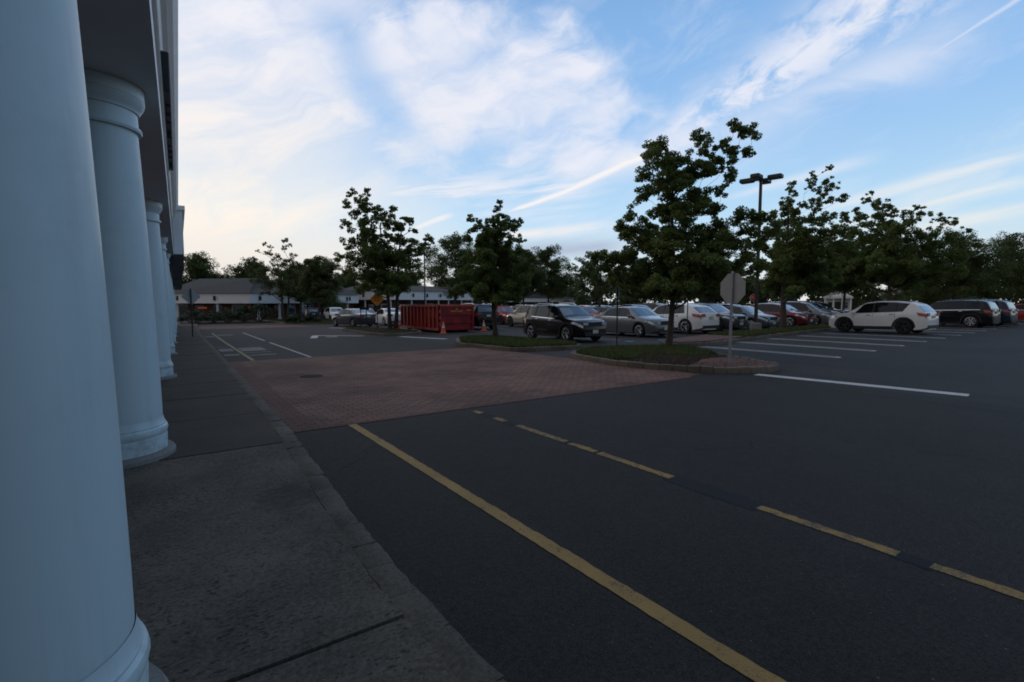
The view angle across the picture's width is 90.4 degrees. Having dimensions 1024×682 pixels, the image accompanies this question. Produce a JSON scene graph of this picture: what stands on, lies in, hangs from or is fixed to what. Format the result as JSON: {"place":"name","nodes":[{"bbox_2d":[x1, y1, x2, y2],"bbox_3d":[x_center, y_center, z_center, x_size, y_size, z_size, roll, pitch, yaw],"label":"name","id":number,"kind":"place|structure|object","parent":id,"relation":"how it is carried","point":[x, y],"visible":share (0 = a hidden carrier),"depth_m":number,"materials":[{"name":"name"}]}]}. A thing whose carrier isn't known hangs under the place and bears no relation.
{"place":"outdoors","nodes":[
{"label":"outdoors","id":0,"kind":"place"},
{"bbox_2d":[177,319,240,323],"bbox_3d":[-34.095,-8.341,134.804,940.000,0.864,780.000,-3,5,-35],"label":"ground","id":1,"kind":"structure","parent":0,"point":[178,322],"depth_m":67.10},
{"bbox_2d":[0,0,184,681],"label":"storefront building","id":2,"kind":"structure","parent":1,"relation":"on","point":[92,213],"depth_m":1.50,"materials":[{"name":"paint"}]},
{"bbox_2d":[182,251,231,284],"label":"deciduous tree","id":3,"kind":"object","parent":1,"relation":"on","point":[196,265],"visible":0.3,"depth_m":93.68,"materials":[{"name":"green plant"}]},
{"bbox_2d":[225,257,287,279],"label":"deciduous tree","id":4,"kind":"object","parent":1,"relation":"on","point":[244,269],"visible":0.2,"depth_m":97.80,"materials":[{"name":"green plant"}]},
{"bbox_2d":[175,278,358,319],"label":"arcade building","id":5,"kind":"structure","parent":1,"relation":"on","point":[223,293],"depth_m":71.50,"materials":[{"name":"paint"}]},
{"bbox_2d":[176,304,188,315],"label":"shop window","id":6,"kind":"structure","parent":5,"relation":"in","point":[182,307],"depth_m":72.10,"materials":[{"name":"black glass"}]},
{"bbox_2d":[289,304,294,314],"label":"shop window","id":7,"kind":"structure","parent":5,"relation":"in","point":[292,306],"depth_m":77.09,"materials":[{"name":"black glass"}]},
{"bbox_2d":[306,255,347,308],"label":"deciduous tree","id":8,"kind":"object","parent":1,"relation":"on","point":[332,302],"visible":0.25,"depth_m":73.25,"materials":[{"name":"green plant"}]},
{"bbox_2d":[333,268,364,287],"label":"deciduous tree","id":9,"kind":"object","parent":1,"relation":"on","point":[353,282],"visible":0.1,"depth_m":107.06,"materials":[{"name":"green plant"}]},
{"bbox_2d":[195,324,505,681],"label":"kerb","id":10,"kind":"structure","parent":1,"relation":"on","point":[460,656],"depth_m":2.74,"materials":[{"name":"concrete"}]},
{"bbox_2d":[212,351,424,636],"bbox_3d":[-13.114,0.107,22.037,0.548,0.658,63.049,-3,5,-33],"label":"kerb mortar","id":11,"kind":"object","parent":10,"relation":"on","point":[288,451],"visible":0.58,"depth_m":3.86,"materials":[{"name":"concrete"}]},
{"bbox_2d":[346,286,473,312],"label":"arcade building","id":12,"kind":"structure","parent":1,"relation":"on","point":[415,295],"depth_m":93.18,"materials":[{"name":"paint"}]},
{"bbox_2d":[414,231,480,304],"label":"deciduous tree","id":13,"kind":"object","parent":1,"relation":"on","point":[441,270],"visible":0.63,"depth_m":48.71,"materials":[{"name":"green plant"}]},
{"bbox_2d":[474,243,533,304],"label":"deciduous tree","id":14,"kind":"object","parent":1,"relation":"on","point":[523,259],"visible":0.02,"depth_m":51.91,"materials":[{"name":"green plant"}]},
{"bbox_2d":[474,292,594,305],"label":"arcade building","id":15,"kind":"structure","parent":1,"relation":"on","point":[534,299],"depth_m":114.89,"materials":[{"name":"brick"}]},
{"bbox_2d":[518,251,552,303],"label":"deciduous tree","id":16,"kind":"object","parent":1,"relation":"on","point":[538,278],"visible":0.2,"depth_m":55.57,"materials":[{"name":"green plant"}]},
{"bbox_2d":[529,244,582,302],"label":"deciduous tree","id":17,"kind":"object","parent":1,"relation":"on","point":[556,285],"visible":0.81,"depth_m":58.85,"materials":[{"name":"green plant"}]},
{"bbox_2d":[567,250,627,306],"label":"deciduous tree","id":18,"kind":"object","parent":1,"relation":"on","point":[596,292],"visible":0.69,"depth_m":45.95,"materials":[{"name":"green plant"}]},
{"bbox_2d":[603,256,663,303],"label":"deciduous tree","id":19,"kind":"object","parent":1,"relation":"on","point":[635,293],"visible":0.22,"depth_m":59.97,"materials":[{"name":"green plant"}]},
{"bbox_2d":[683,294,724,303],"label":"deciduous tree","id":20,"kind":"object","parent":1,"relation":"on","point":[719,298],"visible":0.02,"depth_m":50.77,"materials":[{"name":"green plant"}]},
{"bbox_2d":[682,250,754,302],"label":"deciduous tree","id":21,"kind":"object","parent":1,"relation":"on","point":[707,295],"visible":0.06,"depth_m":41.95,"materials":[{"name":"green plant"}]},
{"bbox_2d":[434,249,1023,310],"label":"treeline","id":22,"kind":"object","parent":1,"relation":"on","point":[855,293],"visible":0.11,"depth_m":104.87,"materials":[{"name":"green plant"}]},
{"bbox_2d":[787,243,839,301],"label":"deciduous tree","id":23,"kind":"object","parent":1,"relation":"on","point":[822,293],"visible":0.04,"depth_m":52.13,"materials":[{"name":"green plant"}]},
{"bbox_2d":[823,291,852,310],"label":"house","id":24,"kind":"structure","parent":1,"relation":"on","point":[835,301],"depth_m":91.17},
{"bbox_2d":[814,239,877,309],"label":"deciduous tree","id":25,"kind":"object","parent":1,"relation":"on","point":[846,284],"visible":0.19,"depth_m":45.98,"materials":[{"name":"green plant"}]},
{"bbox_2d":[822,190,986,300],"bbox_3d":[27.314,-5.965,36.543,7.782,9.743,6.841,0,4,0],"label":"maple tree","id":26,"kind":"object","parent":1,"relation":"on","point":[890,251],"visible":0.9,"depth_m":35.49,"materials":[{"name":"green plant"}]},
{"bbox_2d":[874,249,969,304],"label":"deciduous tree","id":27,"kind":"object","parent":1,"relation":"on","point":[925,300],"visible":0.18,"depth_m":57.39,"materials":[{"name":"green plant"}]},
{"bbox_2d":[908,226,1018,298],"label":"deciduous tree","id":28,"kind":"object","parent":1,"relation":"on","point":[953,283],"visible":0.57,"depth_m":45.90,"materials":[{"name":"green plant"}]},
{"bbox_2d":[958,231,1023,303],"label":"deciduous tree","id":29,"kind":"object","parent":1,"relation":"on","point":[1011,291],"visible":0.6,"depth_m":48.20,"materials":[{"name":"green plant"}]},
{"bbox_2d":[181,321,269,323],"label":"planting bed","id":30,"kind":"object","parent":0,"point":[229,322],"visible":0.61,"depth_m":55.94,"materials":[{"name":"soil"}]},
{"bbox_2d":[177,309,212,323],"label":"shrub","id":31,"kind":"object","parent":30,"relation":"on","point":[195,314],"visible":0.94,"depth_m":52.83,"materials":[{"name":"green plant"}]},
{"bbox_2d":[198,310,226,322],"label":"shrub","id":32,"kind":"object","parent":30,"relation":"on","point":[219,317],"visible":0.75,"depth_m":55.17,"materials":[{"name":"green plant"}]},
{"bbox_2d":[215,307,243,321],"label":"shrub","id":33,"kind":"object","parent":30,"relation":"on","point":[228,314],"visible":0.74,"depth_m":56.77,"materials":[{"name":"green plant"}]},
{"bbox_2d":[229,304,258,321],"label":"shrub","id":34,"kind":"object","parent":30,"relation":"on","point":[243,308],"visible":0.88,"depth_m":58.13,"materials":[{"name":"green plant"}]},
{"bbox_2d":[243,303,276,321],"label":"shrub","id":35,"kind":"object","parent":30,"relation":"on","point":[264,311],"visible":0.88,"depth_m":59.61,"materials":[{"name":"green plant"}]},
{"bbox_2d":[123,324,458,681],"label":"sidewalk","id":36,"kind":"structure","parent":0,"point":[247,565],"depth_m":2.82,"materials":[{"name":"concrete"}]},
{"bbox_2d":[181,288,200,335],"bbox_3d":[-16.316,-1.462,25.896,0.877,2.464,0.050,-2,5,-25],"label":"warning sign","id":37,"kind":"object","parent":36,"relation":"on","point":[190,296],"visible":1,"depth_m":25.86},
{"bbox_2d":[178,0,1023,303],"label":"sky","id":38,"kind":"structure","parent":0,"point":[446,110],"materials":[{"name":"blue"}]},
{"bbox_2d":[190,320,1023,681],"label":"lane asphalt","id":39,"kind":"structure","parent":0,"point":[784,598],"depth_m":3.64,"materials":[{"name":"asphalt"}]},
{"bbox_2d":[212,333,253,359],"bbox_3d":[-13.189,0.031,23.321,0.152,0.278,20.815,-3,5,-33],"label":"painted line","id":40,"kind":"object","parent":39,"relation":"on","point":[242,353],"visible":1,"depth_m":18.69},
{"bbox_2d":[238,347,265,350],"bbox_3d":[-9.645,0.298,18.852,0.852,0.024,1.800,-3,5,-35],"label":"worn marking","id":41,"kind":"object","parent":39,"relation":"on","point":[251,349],"visible":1,"depth_m":18.66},
{"bbox_2d":[198,324,313,329],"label":"brick band","id":42,"kind":"object","parent":39,"relation":"on","point":[238,327],"visible":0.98,"depth_m":43.09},
{"bbox_2d":[228,361,315,429],"bbox_3d":[-5.273,0.844,10.339,0.404,0.101,9.600,-3,5,-33],"label":"brick crossing border","id":43,"kind":"object","parent":39,"relation":"on","point":[277,403],"visible":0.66,"depth_m":8.17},
{"bbox_2d":[207,334,368,341],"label":"crosswalk","id":44,"kind":"structure","parent":39,"relation":"on","point":[273,338],"depth_m":26.13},
{"bbox_2d":[240,347,701,426],"bbox_3d":[-1.927,0.663,12.693,8.116,0.101,9.580,-3,5,-35],"label":"brick crossing","id":45,"kind":"object","parent":39,"relation":"on","point":[352,388],"visible":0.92,"depth_m":10.55,"materials":[{"name":"brick"}]},
{"bbox_2d":[478,412,497,418],"bbox_3d":[-0.335,1.042,7.116,0.172,0.001,0.390,-3,5,-35],"label":"blacked out paint","id":46,"kind":"object","parent":39,"relation":"on","point":[485,414],"visible":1,"depth_m":7.12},
{"bbox_2d":[292,376,690,431],"bbox_3d":[0.528,0.934,8.498,8.050,0.001,0.120,-3,5,-35],"label":"brick crossing edge","id":47,"kind":"object","parent":39,"relation":"on","point":[335,425],"visible":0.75,"depth_m":7.64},
{"bbox_2d":[516,425,567,441],"bbox_3d":[0.340,1.112,6.157,0.107,0.002,0.940,-3,5,-35],"label":"painted line","id":48,"kind":"object","parent":39,"relation":"on","point":[542,433],"visible":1,"depth_m":6.12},
{"bbox_2d":[349,424,786,681],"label":"painted line","id":49,"kind":"object","parent":39,"relation":"on","point":[747,667],"visible":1,"depth_m":2.86,"materials":[{"name":"paint"}]},
{"bbox_2d":[568,443,596,451],"bbox_3d":[0.772,1.157,5.545,0.109,0.001,0.400,-3,5,-35],"label":"painted line","id":50,"kind":"object","parent":39,"relation":"on","point":[584,447],"visible":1,"depth_m":5.53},
{"bbox_2d":[251,355,964,681],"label":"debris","id":51,"kind":"object","parent":39,"relation":"on","point":[461,544],"visible":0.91,"depth_m":3.96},
{"bbox_2d":[596,452,673,477],"bbox_3d":[1.178,1.201,4.964,0.108,0.001,0.920,-3,5,-35],"label":"painted line","id":52,"kind":"object","parent":39,"relation":"on","point":[660,473],"visible":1,"depth_m":4.92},
{"bbox_2d":[664,474,768,510],"bbox_3d":[1.678,1.257,4.261,0.250,0.001,0.850,-3,5,-35],"label":"blacked out paint","id":53,"kind":"object","parent":39,"relation":"on","point":[723,495],"visible":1,"depth_m":4.23,"materials":[{"name":"paint"}]},
{"bbox_2d":[757,505,899,555],"bbox_3d":[2.166,1.308,3.561,0.108,0.001,0.900,-3,5,-35],"label":"painted line","id":54,"kind":"object","parent":39,"relation":"on","point":[887,550],"visible":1,"depth_m":3.50,"materials":[{"name":"paint"}]},
{"bbox_2d":[890,550,939,570],"bbox_3d":[2.473,1.343,3.123,0.157,0.001,0.210,-3,5,-35],"label":"blacked out paint","id":55,"kind":"object","parent":39,"relation":"on","point":[915,560],"visible":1,"depth_m":3.11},
{"bbox_2d":[929,563,1023,599],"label":"painted line","id":56,"kind":"object","parent":39,"relation":"on","point":[991,585],"visible":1,"depth_m":2.88,"materials":[{"name":"paint"}]},
{"bbox_2d":[241,317,1023,414],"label":"lot asphalt","id":57,"kind":"structure","parent":0,"point":[986,365],"depth_m":15.41,"materials":[{"name":"asphalt"}]},
{"bbox_2d":[263,320,331,323],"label":"island kerb","id":58,"kind":"structure","parent":57,"relation":"on","point":[295,323],"depth_m":49.67,"materials":[{"name":"concrete"}]},
{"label":"island soil","id":59,"kind":"structure","parent":58,"relation":"in","visible":0},
{"bbox_2d":[247,238,308,319],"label":"deciduous tree","id":60,"kind":"object","parent":59,"relation":"on","point":[280,283],"visible":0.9,"depth_m":59.15,"materials":[{"name":"green plant"}]},
{"bbox_2d":[275,262,311,311],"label":"deciduous tree","id":61,"kind":"object","parent":59,"relation":"on","point":[302,299],"visible":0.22,"depth_m":63.22,"materials":[{"name":"green plant"}]},
{"bbox_2d":[283,313,304,322],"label":"shrub","id":62,"kind":"object","parent":59,"relation":"on","point":[293,317],"visible":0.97,"depth_m":50.23,"materials":[{"name":"green plant"}]},
{"bbox_2d":[299,314,321,322],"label":"shrub","id":63,"kind":"object","parent":59,"relation":"on","point":[311,318],"visible":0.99,"depth_m":50.68,"materials":[{"name":"green plant"}]},
{"bbox_2d":[293,256,342,316],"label":"deciduous tree","id":64,"kind":"object","parent":59,"relation":"on","point":[316,278],"visible":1,"depth_m":54.56,"materials":[{"name":"green plant"}]},
{"bbox_2d":[267,318,1017,365],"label":"grass","id":65,"kind":"structure","parent":59,"relation":"on","point":[615,352],"depth_m":17.51,"materials":[{"name":"plant"}]},
{"bbox_2d":[299,307,320,317],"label":"parked car","id":66,"kind":"object","parent":57,"relation":"on","point":[304,312],"visible":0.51,"depth_m":61.36,"materials":[{"name":"blue paint"}]},
{"bbox_2d":[324,307,342,319],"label":"parked car","id":67,"kind":"object","parent":57,"relation":"on","point":[329,312],"visible":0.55,"depth_m":59.33,"materials":[{"name":"white paint"}]},
{"bbox_2d":[331,309,375,326],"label":"parked car","id":68,"kind":"object","parent":57,"relation":"on","point":[351,317],"visible":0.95,"depth_m":41.57,"materials":[{"name":"grey paint"}]},
{"bbox_2d":[342,327,421,335],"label":"island kerb","id":69,"kind":"structure","parent":57,"relation":"on","point":[383,334],"depth_m":28.40,"materials":[{"name":"concrete"}]},
{"bbox_2d":[349,327,414,332],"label":"island soil","id":70,"kind":"structure","parent":69,"relation":"in","point":[379,330],"depth_m":30.93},
{"bbox_2d":[370,293,383,327],"bbox_3d":[-8.818,-1.990,33.258,0.933,2.427,0.052,-1,5,-15],"label":"warning sign","id":71,"kind":"object","parent":70,"relation":"on","point":[375,300],"visible":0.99,"depth_m":33.20,"materials":[{"name":"orange metal"}]},
{"bbox_2d":[333,187,434,328],"bbox_3d":[-8.278,-5.245,33.377,5.179,9.283,4.825,3,5,32],"label":"maple tree","id":72,"kind":"object","parent":70,"relation":"on","point":[380,258],"visible":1,"depth_m":32.88,"materials":[{"name":"green plant"}]},
{"bbox_2d":[373,308,400,325],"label":"parked car","id":73,"kind":"object","parent":57,"relation":"on","point":[382,316],"visible":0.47,"depth_m":43.88,"materials":[{"name":"white paint"}]},
{"bbox_2d":[400,304,474,331],"bbox_3d":[-4.953,-1.518,33.017,2.500,1.695,6.023,-3,5,-34],"label":"dumpster","id":74,"kind":"object","parent":57,"relation":"on","point":[432,317],"visible":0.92,"depth_m":31.01,"materials":[{"name":"red metal"}]},
{"bbox_2d":[439,306,473,330],"bbox_3d":[-3.336,-1.384,30.582,2.325,1.460,0.173,-3,5,-34],"label":"end door","id":75,"kind":"structure","parent":74,"relation":"in","point":[454,317],"depth_m":30.61,"materials":[{"name":"red metal"}]},
{"bbox_2d":[462,303,498,328],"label":"parked car","id":76,"kind":"object","parent":57,"relation":"on","point":[483,311],"visible":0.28,"depth_m":33.60,"materials":[{"name":"black paint"}]},
{"bbox_2d":[496,305,513,324],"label":"parked car","id":77,"kind":"object","parent":57,"relation":"on","point":[503,311],"visible":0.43,"depth_m":44.08,"materials":[{"name":"red paint"}]},
{"bbox_2d":[456,338,581,351],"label":"island kerb","id":78,"kind":"structure","parent":57,"relation":"on","point":[519,349],"depth_m":17.49,"materials":[{"name":"concrete"}]},
{"bbox_2d":[506,305,537,326],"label":"parked car","id":79,"kind":"object","parent":57,"relation":"on","point":[517,315],"visible":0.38,"depth_m":37.92,"materials":[{"name":"beige paint"}]},
{"bbox_2d":[523,303,605,340],"bbox_3d":[2.285,-0.879,22.868,2.182,1.649,4.372,-3,4,-33],"label":"parked car","id":80,"kind":"object","parent":57,"relation":"on","point":[566,321],"visible":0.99,"depth_m":22.01,"materials":[{"name":"paint"}]},
{"bbox_2d":[582,307,602,314],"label":"parked car","id":81,"kind":"object","parent":57,"relation":"on","point":[592,311],"visible":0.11,"depth_m":40.18,"materials":[{"name":"orange paint"}]},
{"bbox_2d":[615,287,618,344],"bbox_3d":[3.701,-0.809,17.901,0.112,2.150,0.310,1,5,15],"label":"parking sign","id":82,"kind":"object","parent":57,"relation":"on","point":[617,315],"visible":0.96,"depth_m":17.88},
{"bbox_2d":[593,306,674,336],"bbox_3d":[6.058,-1.033,26.016,2.170,1.483,4.696,-3,4,-33],"label":"parked car","id":83,"kind":"object","parent":57,"relation":"on","point":[638,321],"visible":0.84,"depth_m":24.95,"materials":[{"name":"grey paint"}]},
{"bbox_2d":[619,304,651,309],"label":"parked car","id":84,"kind":"object","parent":57,"relation":"on","point":[640,305],"visible":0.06,"depth_m":44.71,"materials":[{"name":"silver paint"}]},
{"bbox_2d":[640,303,664,309],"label":"parked car","id":85,"kind":"object","parent":57,"relation":"on","point":[652,306],"visible":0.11,"depth_m":46.92,"materials":[{"name":"grey paint"}]},
{"bbox_2d":[570,348,778,373],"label":"island kerb","id":86,"kind":"structure","parent":57,"relation":"on","point":[773,367],"depth_m":11.75,"materials":[{"name":"concrete"}]},
{"bbox_2d":[608,349,755,367],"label":"island soil","id":87,"kind":"structure","parent":86,"relation":"in","point":[671,357],"depth_m":13.03,"materials":[{"name":"soil"}]},
{"bbox_2d":[585,117,782,345],"bbox_3d":[5.334,-3.176,16.263,4.057,7.188,4.975,-3,5,-35],"label":"maple tree","id":88,"kind":"object","parent":87,"relation":"on","point":[690,270],"visible":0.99,"depth_m":15.65,"materials":[{"name":"green plant"}]},
{"bbox_2d":[620,353,765,365],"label":"mulch","id":89,"kind":"object","parent":87,"relation":"on","point":[698,360],"visible":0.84,"depth_m":12.71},
{"bbox_2d":[691,357,770,366],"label":"island pavers","id":90,"kind":"object","parent":87,"relation":"on","point":[734,362],"visible":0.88,"depth_m":12.01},
{"bbox_2d":[720,271,745,363],"bbox_3d":[5.023,-0.528,11.651,0.054,2.120,0.684,-2,5,-26],"label":"stop sign","id":91,"kind":"object","parent":90,"relation":"on","point":[732,288],"visible":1,"depth_m":11.62,"materials":[{"name":"metal"}]},
{"bbox_2d":[652,303,719,333],"bbox_3d":[9.184,-1.313,28.683,2.273,1.643,4.796,-3,4,-33],"label":"parked car","id":92,"kind":"object","parent":57,"relation":"on","point":[703,318],"visible":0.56,"depth_m":26.97,"materials":[{"name":"white paint"}]},
{"bbox_2d":[694,303,747,331],"bbox_3d":[11.746,-1.478,30.684,2.250,1.669,4.626,-3,4,-33],"label":"parked car","id":93,"kind":"object","parent":57,"relation":"on","point":[739,321],"visible":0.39,"depth_m":28.91,"materials":[{"name":"grey paint"}]},
{"bbox_2d":[659,328,837,346],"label":"island kerb","id":94,"kind":"structure","parent":57,"relation":"on","point":[711,343],"depth_m":21.77,"materials":[{"name":"concrete"}]},
{"bbox_2d":[727,328,821,339],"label":"island soil","id":95,"kind":"structure","parent":94,"relation":"in","point":[764,334],"depth_m":23.28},
{"bbox_2d":[663,335,742,342],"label":"island pavers","id":96,"kind":"object","parent":95,"relation":"on","point":[700,338],"visible":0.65,"depth_m":20.32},
{"bbox_2d":[739,173,783,330],"bbox_3d":[12.726,-4.330,26.287,1.697,8.130,1.697,0,4,-2],"label":"lamp post","id":97,"kind":"object","parent":95,"relation":"on","point":[753,178],"visible":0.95,"depth_m":26.22,"materials":[{"name":"brown metal"}]},
{"bbox_2d":[750,164,862,327],"bbox_3d":[15.467,-4.838,27.789,4.748,8.834,4.987,-1,4,-11],"label":"maple tree","id":98,"kind":"object","parent":95,"relation":"on","point":[790,258],"visible":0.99,"depth_m":26.72,"materials":[{"name":"green plant"}]},
{"bbox_2d":[725,305,779,328],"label":"parked car","id":99,"kind":"object","parent":57,"relation":"on","point":[767,321],"visible":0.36,"depth_m":30.97,"materials":[{"name":"paint"}]},
{"bbox_2d":[750,303,815,326],"bbox_3d":[18.470,-1.837,35.538,2.273,1.643,4.796,-3,4,-33],"label":"parked car","id":100,"kind":"object","parent":57,"relation":"on","point":[794,316],"visible":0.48,"depth_m":34.01,"materials":[{"name":"red paint"}]},
{"bbox_2d":[769,301,839,324],"bbox_3d":[21.459,-2.104,37.879,2.372,1.822,5.176,-3,4,-33],"label":"parked car","id":101,"kind":"object","parent":57,"relation":"on","point":[823,314],"visible":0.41,"depth_m":36.37,"materials":[{"name":"grey paint"}]},
{"bbox_2d":[806,301,849,313],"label":"parked car","id":102,"kind":"object","parent":57,"relation":"on","point":[827,306],"visible":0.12,"depth_m":40.85,"materials":[{"name":"brown paint"}]},
{"bbox_2d":[755,374,969,395],"bbox_3d":[6.552,0.825,9.886,0.300,0.006,3.486,-4,6,-43],"label":"painted line","id":103,"kind":"object","parent":57,"relation":"on","point":[912,389],"visible":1,"depth_m":9.63,"materials":[{"name":"paint"}]},
{"bbox_2d":[828,301,939,333],"bbox_3d":[19.498,-1.283,26.898,2.250,1.669,4.626,-3,5,-33],"label":"parked car","id":104,"kind":"object","parent":57,"relation":"on","point":[903,317],"visible":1,"depth_m":25.84,"materials":[{"name":"white paint"}]},
{"bbox_2d":[929,299,1001,327],"bbox_3d":[28.445,-1.822,33.189,2.320,1.779,4.876,-3,5,-33],"label":"parked car","id":105,"kind":"object","parent":57,"relation":"on","point":[970,313],"visible":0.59,"depth_m":31.68,"materials":[{"name":"black paint"}]},
{"bbox_2d":[982,299,1018,325],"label":"parked car","id":106,"kind":"object","parent":57,"relation":"on","point":[1009,312],"visible":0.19,"depth_m":32.97,"materials":[{"name":"blue paint"}]},
{"bbox_2d":[1014,303,1023,319],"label":"parked car","id":107,"kind":"object","parent":57,"relation":"on","point":[1020,307],"visible":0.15,"depth_m":41.44,"materials":[{"name":"red paint"}]},
{"bbox_2d":[701,373,1023,414],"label":"aisle asphalt","id":108,"kind":"structure","parent":0,"point":[966,404],"depth_m":8.70,"materials":[{"name":"asphalt"}]},
{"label":"island soil","id":109,"kind":"structure","parent":0,"visible":0},
{"bbox_2d":[451,199,539,336],"bbox_3d":[-0.789,-3.037,22.144,3.004,6.221,3.010,-4,6,-44],"label":"maple tree","id":110,"kind":"object","parent":109,"relation":"on","point":[494,286],"visible":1,"depth_m":21.81,"materials":[{"name":"green plant"}]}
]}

